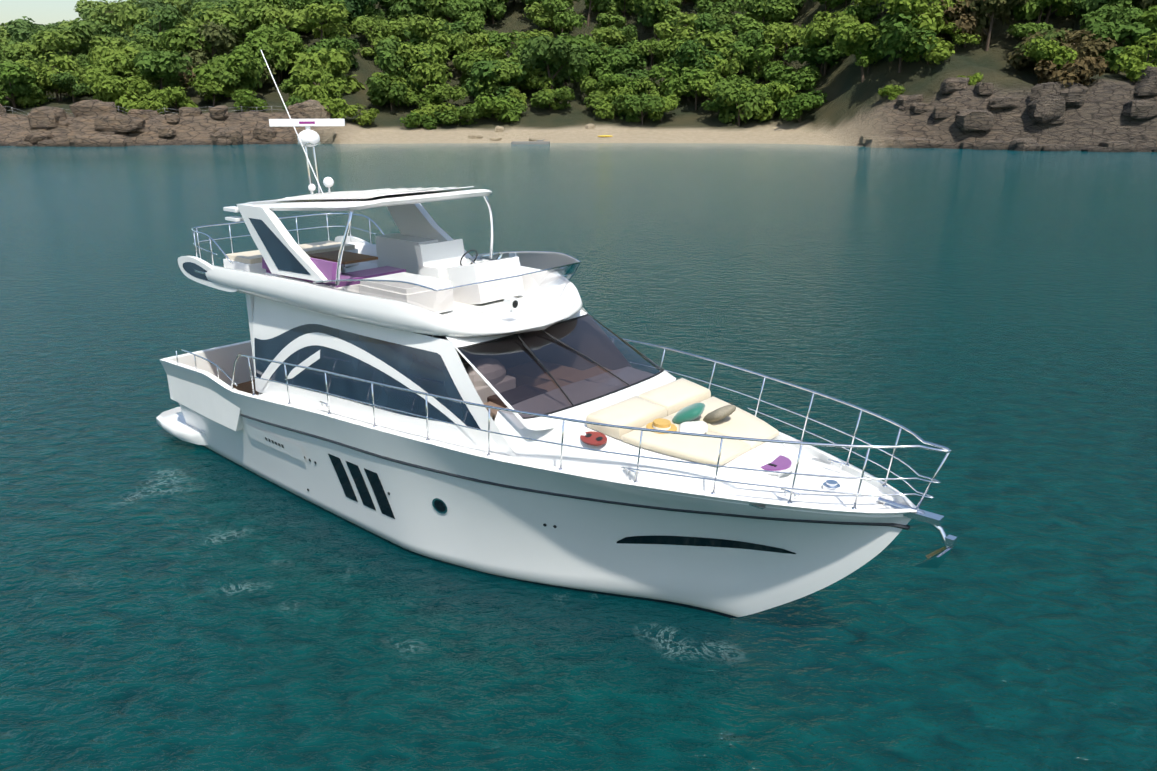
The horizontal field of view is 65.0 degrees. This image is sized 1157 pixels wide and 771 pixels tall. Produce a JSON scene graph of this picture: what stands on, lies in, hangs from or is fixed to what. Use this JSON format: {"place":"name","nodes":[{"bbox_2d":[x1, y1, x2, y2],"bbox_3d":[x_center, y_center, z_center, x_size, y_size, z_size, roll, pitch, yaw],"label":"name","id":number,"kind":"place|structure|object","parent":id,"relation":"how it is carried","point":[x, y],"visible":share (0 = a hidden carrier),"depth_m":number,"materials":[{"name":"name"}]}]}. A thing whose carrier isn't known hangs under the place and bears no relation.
{"place":"outdoors","nodes":[
{"label":"outdoors","id":0,"kind":"place"},
{"bbox_2d":[0,0,139,24],"label":"sky","id":1,"kind":"structure","parent":0,"point":[43,12],"materials":[{"name":"white"}]},
{"bbox_2d":[0,143,1156,770],"bbox_3d":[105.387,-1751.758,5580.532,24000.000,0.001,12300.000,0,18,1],"label":"sea water","id":2,"kind":"structure","parent":0,"point":[168,601],"depth_m":17.96,"materials":[{"name":"teal liquid"}]},
{"bbox_2d":[156,50,956,617],"bbox_3d":[-2.026,-1.194,16.065,17.490,9.155,4.678,15,23,39],"label":"yacht","id":3,"kind":"object","parent":2,"relation":"on","point":[422,384],"visible":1,"depth_m":14.32,"materials":[{"name":"paint"}]},
{"bbox_2d":[0,0,1156,151],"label":"headland","id":4,"kind":"structure","parent":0,"point":[852,110],"depth_m":160.15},
{"bbox_2d":[0,61,37,109],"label":"tree","id":5,"kind":"object","parent":4,"relation":"on","point":[13,73],"visible":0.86,"depth_m":161.38,"materials":[{"name":"green plant"}]},
{"bbox_2d":[0,44,48,70],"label":"tree","id":6,"kind":"object","parent":4,"relation":"on","point":[14,54],"visible":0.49,"depth_m":174.56,"materials":[{"name":"green plant"}]},
{"bbox_2d":[5,16,57,44],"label":"tree","id":7,"kind":"object","parent":4,"relation":"on","point":[15,28],"visible":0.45,"depth_m":205.93,"materials":[{"name":"green plant"}]},
{"bbox_2d":[11,29,80,66],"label":"tree","id":8,"kind":"object","parent":4,"relation":"on","point":[39,45],"visible":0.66,"depth_m":178.43,"materials":[{"name":"green plant"}]},
{"bbox_2d":[16,51,81,101],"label":"tree","id":9,"kind":"object","parent":4,"relation":"on","point":[60,64],"visible":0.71,"depth_m":168.32,"materials":[{"name":"green plant"}]},
{"bbox_2d":[30,17,99,55],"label":"tree","id":10,"kind":"object","parent":4,"relation":"on","point":[85,30],"visible":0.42,"depth_m":190.24,"materials":[{"name":"green plant"}]},
{"bbox_2d":[49,72,93,103],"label":"tree","id":11,"kind":"object","parent":4,"relation":"on","point":[66,78],"visible":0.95,"depth_m":165.95,"materials":[{"name":"green plant"}]},
{"bbox_2d":[81,52,136,84],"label":"tree","id":12,"kind":"object","parent":4,"relation":"on","point":[123,64],"visible":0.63,"depth_m":166.96,"materials":[{"name":"green plant"}]},
{"bbox_2d":[87,44,141,95],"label":"tree","id":13,"kind":"object","parent":4,"relation":"on","point":[98,52],"visible":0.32,"depth_m":171.76,"materials":[{"name":"green plant"}]},
{"bbox_2d":[83,71,149,112],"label":"tree","id":14,"kind":"object","parent":4,"relation":"on","point":[103,88],"visible":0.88,"depth_m":160.85,"materials":[{"name":"green plant"}]},
{"bbox_2d":[107,4,148,31],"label":"tree","id":15,"kind":"object","parent":4,"relation":"on","point":[123,15],"visible":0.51,"depth_m":199.10,"materials":[{"name":"green plant"}]},
{"bbox_2d":[105,68,163,98],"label":"tree","id":16,"kind":"object","parent":4,"relation":"on","point":[148,78],"visible":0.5,"depth_m":164.68,"materials":[{"name":"green plant"}]},
{"bbox_2d":[133,5,186,50],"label":"tree","id":17,"kind":"object","parent":4,"relation":"on","point":[170,18],"visible":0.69,"depth_m":191.85,"materials":[{"name":"green plant"}]},
{"bbox_2d":[131,49,196,92],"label":"tree","id":18,"kind":"object","parent":4,"relation":"on","point":[167,66],"visible":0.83,"depth_m":166.21,"materials":[{"name":"green plant"}]},
{"bbox_2d":[153,86,197,111],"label":"tree","id":19,"kind":"object","parent":4,"relation":"on","point":[175,98],"visible":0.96,"depth_m":165.23,"materials":[{"name":"green plant"}]},
{"bbox_2d":[158,26,217,62],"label":"tree","id":20,"kind":"object","parent":4,"relation":"on","point":[177,40],"visible":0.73,"depth_m":179.90,"materials":[{"name":"green plant"}]},
{"bbox_2d":[175,4,233,31],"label":"tree","id":21,"kind":"object","parent":4,"relation":"on","point":[210,12],"visible":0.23,"depth_m":191.84,"materials":[{"name":"green plant"}]},
{"bbox_2d":[183,21,237,68],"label":"tree","id":22,"kind":"object","parent":4,"relation":"on","point":[217,37],"visible":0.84,"depth_m":179.28,"materials":[{"name":"green plant"}]},
{"bbox_2d":[187,77,238,105],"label":"tree","id":23,"kind":"object","parent":4,"relation":"on","point":[210,90],"visible":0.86,"depth_m":166.69,"materials":[{"name":"green plant"}]},
{"bbox_2d":[192,51,262,98],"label":"tree","id":24,"kind":"object","parent":4,"relation":"on","point":[202,72],"visible":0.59,"depth_m":166.52,"materials":[{"name":"green plant"}]},
{"bbox_2d":[209,54,264,91],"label":"tree","id":25,"kind":"object","parent":4,"relation":"on","point":[232,79],"visible":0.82,"depth_m":166.66,"materials":[{"name":"green plant"}]},
{"bbox_2d":[209,0,283,38],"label":"tree","id":26,"kind":"object","parent":4,"relation":"on","point":[254,13],"visible":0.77,"depth_m":190.85,"materials":[{"name":"green plant"}]},
{"bbox_2d":[230,88,267,111],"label":"tree","id":27,"kind":"object","parent":4,"relation":"on","point":[243,97],"visible":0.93,"depth_m":162.41,"materials":[{"name":"green plant"}]},
{"bbox_2d":[224,42,277,78],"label":"tree","id":28,"kind":"object","parent":4,"relation":"on","point":[257,54],"visible":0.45,"depth_m":175.20,"materials":[{"name":"green plant"}]},
{"bbox_2d":[244,21,302,83],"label":"tree","id":29,"kind":"object","parent":4,"relation":"on","point":[263,32],"visible":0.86,"depth_m":178.11,"materials":[{"name":"green plant"}]},
{"bbox_2d":[261,7,304,36],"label":"tree","id":30,"kind":"object","parent":4,"relation":"on","point":[281,16],"visible":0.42,"depth_m":189.39,"materials":[{"name":"green plant"}]},
{"bbox_2d":[291,66,346,99],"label":"tree","id":31,"kind":"object","parent":4,"relation":"on","point":[325,86],"visible":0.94,"depth_m":167.72,"materials":[{"name":"green plant"}]},
{"bbox_2d":[287,3,352,45],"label":"tree","id":32,"kind":"object","parent":4,"relation":"on","point":[308,20],"visible":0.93,"depth_m":185.27,"materials":[{"name":"green plant"}]},
{"bbox_2d":[287,48,364,93],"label":"tree","id":33,"kind":"object","parent":4,"relation":"on","point":[333,62],"visible":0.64,"depth_m":175.08,"materials":[{"name":"green plant"}]},
{"bbox_2d":[302,35,357,68],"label":"tree","id":34,"kind":"object","parent":4,"relation":"on","point":[325,42],"visible":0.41,"depth_m":181.78,"materials":[{"name":"green plant"}]},
{"bbox_2d":[314,97,347,118],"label":"tree","id":35,"kind":"object","parent":4,"relation":"on","point":[333,104],"visible":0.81,"depth_m":163.81,"materials":[{"name":"green plant"}]},
{"bbox_2d":[342,103,379,125],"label":"tree","id":36,"kind":"object","parent":4,"relation":"on","point":[364,118],"visible":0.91,"depth_m":167.26,"materials":[{"name":"green plant"}]},
{"bbox_2d":[350,15,390,47],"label":"tree","id":37,"kind":"object","parent":4,"relation":"on","point":[360,24],"visible":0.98,"depth_m":191.42,"materials":[{"name":"green plant"}]},
{"bbox_2d":[367,13,411,41],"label":"tree","id":38,"kind":"object","parent":4,"relation":"on","point":[399,26],"visible":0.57,"depth_m":194.96,"materials":[{"name":"green plant"}]},
{"bbox_2d":[365,70,414,110],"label":"tree","id":39,"kind":"object","parent":4,"relation":"on","point":[377,89],"visible":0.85,"depth_m":174.49,"materials":[{"name":"green plant"}]},
{"bbox_2d":[379,0,428,18],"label":"tree","id":40,"kind":"object","parent":4,"relation":"on","point":[411,7],"visible":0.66,"depth_m":200.75,"materials":[{"name":"green plant"}]},
{"bbox_2d":[375,35,434,88],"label":"tree","id":41,"kind":"object","parent":4,"relation":"on","point":[387,50],"visible":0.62,"depth_m":176.75,"materials":[{"name":"green plant"}]},
{"bbox_2d":[399,112,438,129],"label":"tree","id":42,"kind":"object","parent":4,"relation":"on","point":[413,119],"visible":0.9,"depth_m":168.82,"materials":[{"name":"green plant"}]},
{"bbox_2d":[396,42,452,89],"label":"tree","id":43,"kind":"object","parent":4,"relation":"on","point":[433,71],"visible":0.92,"depth_m":175.81,"materials":[{"name":"green plant"}]},
{"bbox_2d":[408,14,472,73],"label":"tree","id":44,"kind":"object","parent":4,"relation":"on","point":[422,26],"visible":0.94,"depth_m":186.15,"materials":[{"name":"green plant"}]},
{"bbox_2d":[422,83,468,104],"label":"tree","id":45,"kind":"object","parent":4,"relation":"on","point":[439,91],"visible":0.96,"depth_m":175.42,"materials":[{"name":"green plant"}]},
{"bbox_2d":[419,0,474,22],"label":"tree","id":46,"kind":"object","parent":4,"relation":"on","point":[435,5],"visible":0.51,"depth_m":201.72,"materials":[{"name":"green plant"}]},
{"bbox_2d":[434,104,482,124],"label":"tree","id":47,"kind":"object","parent":4,"relation":"on","point":[467,112],"visible":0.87,"depth_m":170.13,"materials":[{"name":"green plant"}]},
{"bbox_2d":[442,0,485,32],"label":"tree","id":48,"kind":"object","parent":4,"relation":"on","point":[457,8],"visible":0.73,"depth_m":199.89,"materials":[{"name":"green plant"}]},
{"bbox_2d":[450,10,487,34],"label":"tree","id":49,"kind":"object","parent":4,"relation":"on","point":[473,20],"visible":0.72,"depth_m":195.93,"materials":[{"name":"green plant"}]},
{"bbox_2d":[452,50,493,88],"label":"tree","id":50,"kind":"object","parent":4,"relation":"on","point":[466,61],"visible":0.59,"depth_m":182.59,"materials":[{"name":"green plant"}]},
{"bbox_2d":[461,59,527,101],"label":"tree","id":51,"kind":"object","parent":4,"relation":"on","point":[479,66],"visible":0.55,"depth_m":176.74,"materials":[{"name":"green plant"}]},
{"bbox_2d":[472,92,522,122],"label":"tree","id":52,"kind":"object","parent":4,"relation":"on","point":[495,107],"visible":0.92,"depth_m":171.81,"materials":[{"name":"green plant"}]},
{"bbox_2d":[470,55,524,94],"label":"tree","id":53,"kind":"object","parent":4,"relation":"on","point":[506,73],"visible":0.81,"depth_m":176.44,"materials":[{"name":"green plant"}]},
{"bbox_2d":[488,30,538,62],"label":"tree","id":54,"kind":"object","parent":4,"relation":"on","point":[497,39],"visible":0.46,"depth_m":188.67,"materials":[{"name":"green plant"}]},
{"bbox_2d":[522,64,557,88],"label":"tree","id":55,"kind":"object","parent":4,"relation":"on","point":[537,80],"visible":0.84,"depth_m":179.78,"materials":[{"name":"green plant"}]},
{"bbox_2d":[522,0,572,34],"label":"tree","id":56,"kind":"object","parent":4,"relation":"on","point":[543,17],"visible":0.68,"depth_m":199.60,"materials":[{"name":"green plant"}]},
{"bbox_2d":[529,86,574,110],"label":"tree","id":57,"kind":"object","parent":4,"relation":"on","point":[541,98],"visible":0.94,"depth_m":175.85,"materials":[{"name":"green plant"}]},
{"bbox_2d":[518,34,588,88],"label":"tree","id":58,"kind":"object","parent":4,"relation":"on","point":[542,53],"visible":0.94,"depth_m":176.57,"materials":[{"name":"green plant"}]},
{"bbox_2d":[530,33,593,87],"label":"tree","id":59,"kind":"object","parent":4,"relation":"on","point":[580,40],"visible":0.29,"depth_m":183.60,"materials":[{"name":"green plant"}]},
{"bbox_2d":[541,0,586,37],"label":"tree","id":60,"kind":"object","parent":4,"relation":"on","point":[570,18],"visible":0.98,"depth_m":196.58,"materials":[{"name":"green plant"}]},
{"bbox_2d":[0,66,1156,151],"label":"shore boulders","id":61,"kind":"object","parent":4,"relation":"on","point":[1050,102],"visible":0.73,"depth_m":146.88,"materials":[{"name":"brown stone"}]},
{"bbox_2d":[579,76,620,101],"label":"tree","id":62,"kind":"object","parent":4,"relation":"on","point":[592,86],"visible":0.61,"depth_m":178.71,"materials":[{"name":"green plant"}]},
{"bbox_2d":[578,49,628,80],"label":"tree","id":63,"kind":"object","parent":4,"relation":"on","point":[593,61],"visible":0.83,"depth_m":183.99,"materials":[{"name":"green plant"}]},
{"bbox_2d":[590,27,637,44],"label":"tree","id":64,"kind":"object","parent":4,"relation":"on","point":[602,34],"visible":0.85,"depth_m":194.23,"materials":[{"name":"green plant"}]},
{"bbox_2d":[585,42,646,71],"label":"tree","id":65,"kind":"object","parent":4,"relation":"on","point":[633,59],"visible":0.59,"depth_m":186.07,"materials":[{"name":"green plant"}]},
{"bbox_2d":[593,85,640,118],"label":"tree","id":66,"kind":"object","parent":4,"relation":"on","point":[603,105],"visible":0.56,"depth_m":173.94,"materials":[{"name":"green plant"}]},
{"bbox_2d":[597,72,638,90],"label":"tree","id":67,"kind":"object","parent":4,"relation":"on","point":[613,80],"visible":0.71,"depth_m":176.50,"materials":[{"name":"green plant"}]},
{"bbox_2d":[612,93,664,124],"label":"tree","id":68,"kind":"object","parent":4,"relation":"on","point":[635,107],"visible":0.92,"depth_m":170.37,"materials":[{"name":"green plant"}]},
{"bbox_2d":[629,37,672,65],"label":"tree","id":69,"kind":"object","parent":4,"relation":"on","point":[654,46],"visible":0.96,"depth_m":188.09,"materials":[{"name":"green plant"}]},
{"bbox_2d":[629,0,683,38],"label":"tree","id":70,"kind":"object","parent":4,"relation":"on","point":[670,9],"visible":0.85,"depth_m":195.17,"materials":[{"name":"green plant"}]},
{"bbox_2d":[654,12,708,48],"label":"tree","id":71,"kind":"object","parent":4,"relation":"on","point":[685,27],"visible":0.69,"depth_m":188.26,"materials":[{"name":"green plant"}]},
{"bbox_2d":[648,60,721,99],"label":"tree","id":72,"kind":"object","parent":4,"relation":"on","point":[670,81],"visible":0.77,"depth_m":177.32,"materials":[{"name":"green plant"}]},
{"bbox_2d":[669,71,721,109],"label":"tree","id":73,"kind":"object","parent":4,"relation":"on","point":[694,86],"visible":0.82,"depth_m":174.44,"materials":[{"name":"green plant"}]},
{"bbox_2d":[666,39,725,76],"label":"tree","id":74,"kind":"object","parent":4,"relation":"on","point":[682,53],"visible":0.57,"depth_m":177.49,"materials":[{"name":"green plant"}]},
{"bbox_2d":[670,29,735,74],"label":"tree","id":75,"kind":"object","parent":4,"relation":"on","point":[717,39],"visible":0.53,"depth_m":180.31,"materials":[{"name":"green plant"}]},
{"bbox_2d":[692,12,732,44],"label":"tree","id":76,"kind":"object","parent":4,"relation":"on","point":[706,21],"visible":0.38,"depth_m":185.51,"materials":[{"name":"green plant"}]},
{"bbox_2d":[694,0,736,16],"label":"tree","id":77,"kind":"object","parent":4,"relation":"on","point":[705,6],"visible":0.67,"depth_m":197.70,"materials":[{"name":"green plant"}]},
{"bbox_2d":[713,45,745,75],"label":"tree","id":78,"kind":"object","parent":4,"relation":"on","point":[730,64],"visible":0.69,"depth_m":178.19,"materials":[{"name":"green plant"}]},
{"bbox_2d":[710,78,773,125],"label":"tree","id":79,"kind":"object","parent":4,"relation":"on","point":[727,92],"visible":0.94,"depth_m":166.97,"materials":[{"name":"green plant"}]},
{"bbox_2d":[725,29,765,75],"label":"tree","id":80,"kind":"object","parent":4,"relation":"on","point":[756,40],"visible":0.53,"depth_m":180.10,"materials":[{"name":"green plant"}]},
{"bbox_2d":[733,44,786,83],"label":"tree","id":81,"kind":"object","parent":4,"relation":"on","point":[765,54],"visible":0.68,"depth_m":176.01,"materials":[{"name":"green plant"}]},
{"bbox_2d":[731,0,797,45],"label":"tree","id":82,"kind":"object","parent":4,"relation":"on","point":[747,22],"visible":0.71,"depth_m":186.80,"materials":[{"name":"green plant"}]},
{"bbox_2d":[750,81,795,114],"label":"tree","id":83,"kind":"object","parent":4,"relation":"on","point":[779,92],"visible":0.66,"depth_m":168.19,"materials":[{"name":"green plant"}]},
{"bbox_2d":[759,22,809,64],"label":"tree","id":84,"kind":"object","parent":4,"relation":"on","point":[780,35],"visible":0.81,"depth_m":179.57,"materials":[{"name":"green plant"}]},
{"bbox_2d":[762,62,821,92],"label":"tree","id":85,"kind":"object","parent":4,"relation":"on","point":[779,73],"visible":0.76,"depth_m":172.06,"materials":[{"name":"green plant"}]},
{"bbox_2d":[775,89,827,122],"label":"tree","id":86,"kind":"object","parent":4,"relation":"on","point":[796,104],"visible":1,"depth_m":164.48,"materials":[{"name":"green plant"}]},
{"bbox_2d":[783,41,850,78],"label":"tree","id":87,"kind":"object","parent":4,"relation":"on","point":[826,53],"visible":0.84,"depth_m":171.07,"materials":[{"name":"green plant"}]},
{"bbox_2d":[796,11,860,75],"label":"tree","id":88,"kind":"object","parent":4,"relation":"on","point":[817,33],"visible":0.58,"depth_m":168.36,"materials":[{"name":"green plant"}]},
{"bbox_2d":[832,20,896,81],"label":"tree","id":89,"kind":"object","parent":4,"relation":"on","point":[851,37],"visible":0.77,"depth_m":157.96,"materials":[{"name":"green plant"}]},
{"bbox_2d":[872,10,937,72],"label":"tree","id":90,"kind":"object","parent":4,"relation":"on","point":[896,28],"visible":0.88,"depth_m":152.46,"materials":[{"name":"green plant"}]},
{"bbox_2d":[876,0,963,35],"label":"tree","id":91,"kind":"object","parent":4,"relation":"on","point":[928,19],"visible":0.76,"depth_m":154.00,"materials":[{"name":"green plant"}]},
{"bbox_2d":[900,34,954,64],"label":"tree","id":92,"kind":"object","parent":4,"relation":"on","point":[940,51],"visible":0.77,"depth_m":152.51,"materials":[{"name":"green plant"}]},
{"bbox_2d":[935,0,989,47],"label":"tree","id":93,"kind":"object","parent":4,"relation":"on","point":[959,19],"visible":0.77,"depth_m":154.44,"materials":[{"name":"brown plant"}]},
{"bbox_2d":[961,0,1026,50],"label":"tree","id":94,"kind":"object","parent":4,"relation":"on","point":[996,8],"visible":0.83,"depth_m":154.92,"materials":[{"name":"green plant"}]},
{"bbox_2d":[1007,22,1052,37],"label":"tree","id":95,"kind":"object","parent":4,"relation":"on","point":[1022,30],"visible":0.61,"depth_m":152.00,"materials":[{"name":"green plant"}]},
{"bbox_2d":[1010,0,1053,23],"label":"tree","id":96,"kind":"object","parent":4,"relation":"on","point":[1031,10],"visible":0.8,"depth_m":155.95,"materials":[{"name":"green plant"}]},
{"bbox_2d":[1007,29,1080,71],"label":"bush","id":97,"kind":"object","parent":4,"relation":"on","point":[1022,61],"visible":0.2,"depth_m":149.15,"materials":[{"name":"green plant"}]},
{"bbox_2d":[1023,36,1077,68],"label":"bush","id":98,"kind":"object","parent":4,"relation":"on","point":[1044,49],"visible":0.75,"depth_m":141.48,"materials":[{"name":"green plant"}]},
{"bbox_2d":[1029,0,1080,23],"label":"tree","id":99,"kind":"object","parent":4,"relation":"on","point":[1060,6],"visible":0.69,"depth_m":156.38,"materials":[{"name":"green plant"}]},
{"bbox_2d":[1034,56,1108,87],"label":"bush","id":100,"kind":"object","parent":4,"relation":"on","point":[1078,72],"visible":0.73,"depth_m":138.12,"materials":[{"name":"brown plant"}]},
{"bbox_2d":[1057,28,1116,61],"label":"bush","id":101,"kind":"object","parent":4,"relation":"on","point":[1084,46],"visible":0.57,"depth_m":143.79,"materials":[{"name":"brown plant"}]},
{"bbox_2d":[1079,1,1144,43],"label":"bush","id":102,"kind":"object","parent":4,"relation":"on","point":[1105,13],"visible":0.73,"depth_m":148.38,"materials":[{"name":"green plant"}]},
{"bbox_2d":[1081,21,1156,72],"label":"tree","id":103,"kind":"object","parent":4,"relation":"on","point":[1124,34],"visible":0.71,"depth_m":144.36,"materials":[{"name":"green plant"}]},
{"bbox_2d":[1110,33,1156,80],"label":"bush","id":104,"kind":"object","parent":4,"relation":"on","point":[1135,59],"visible":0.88,"depth_m":137.54,"materials":[{"name":"green plant"}]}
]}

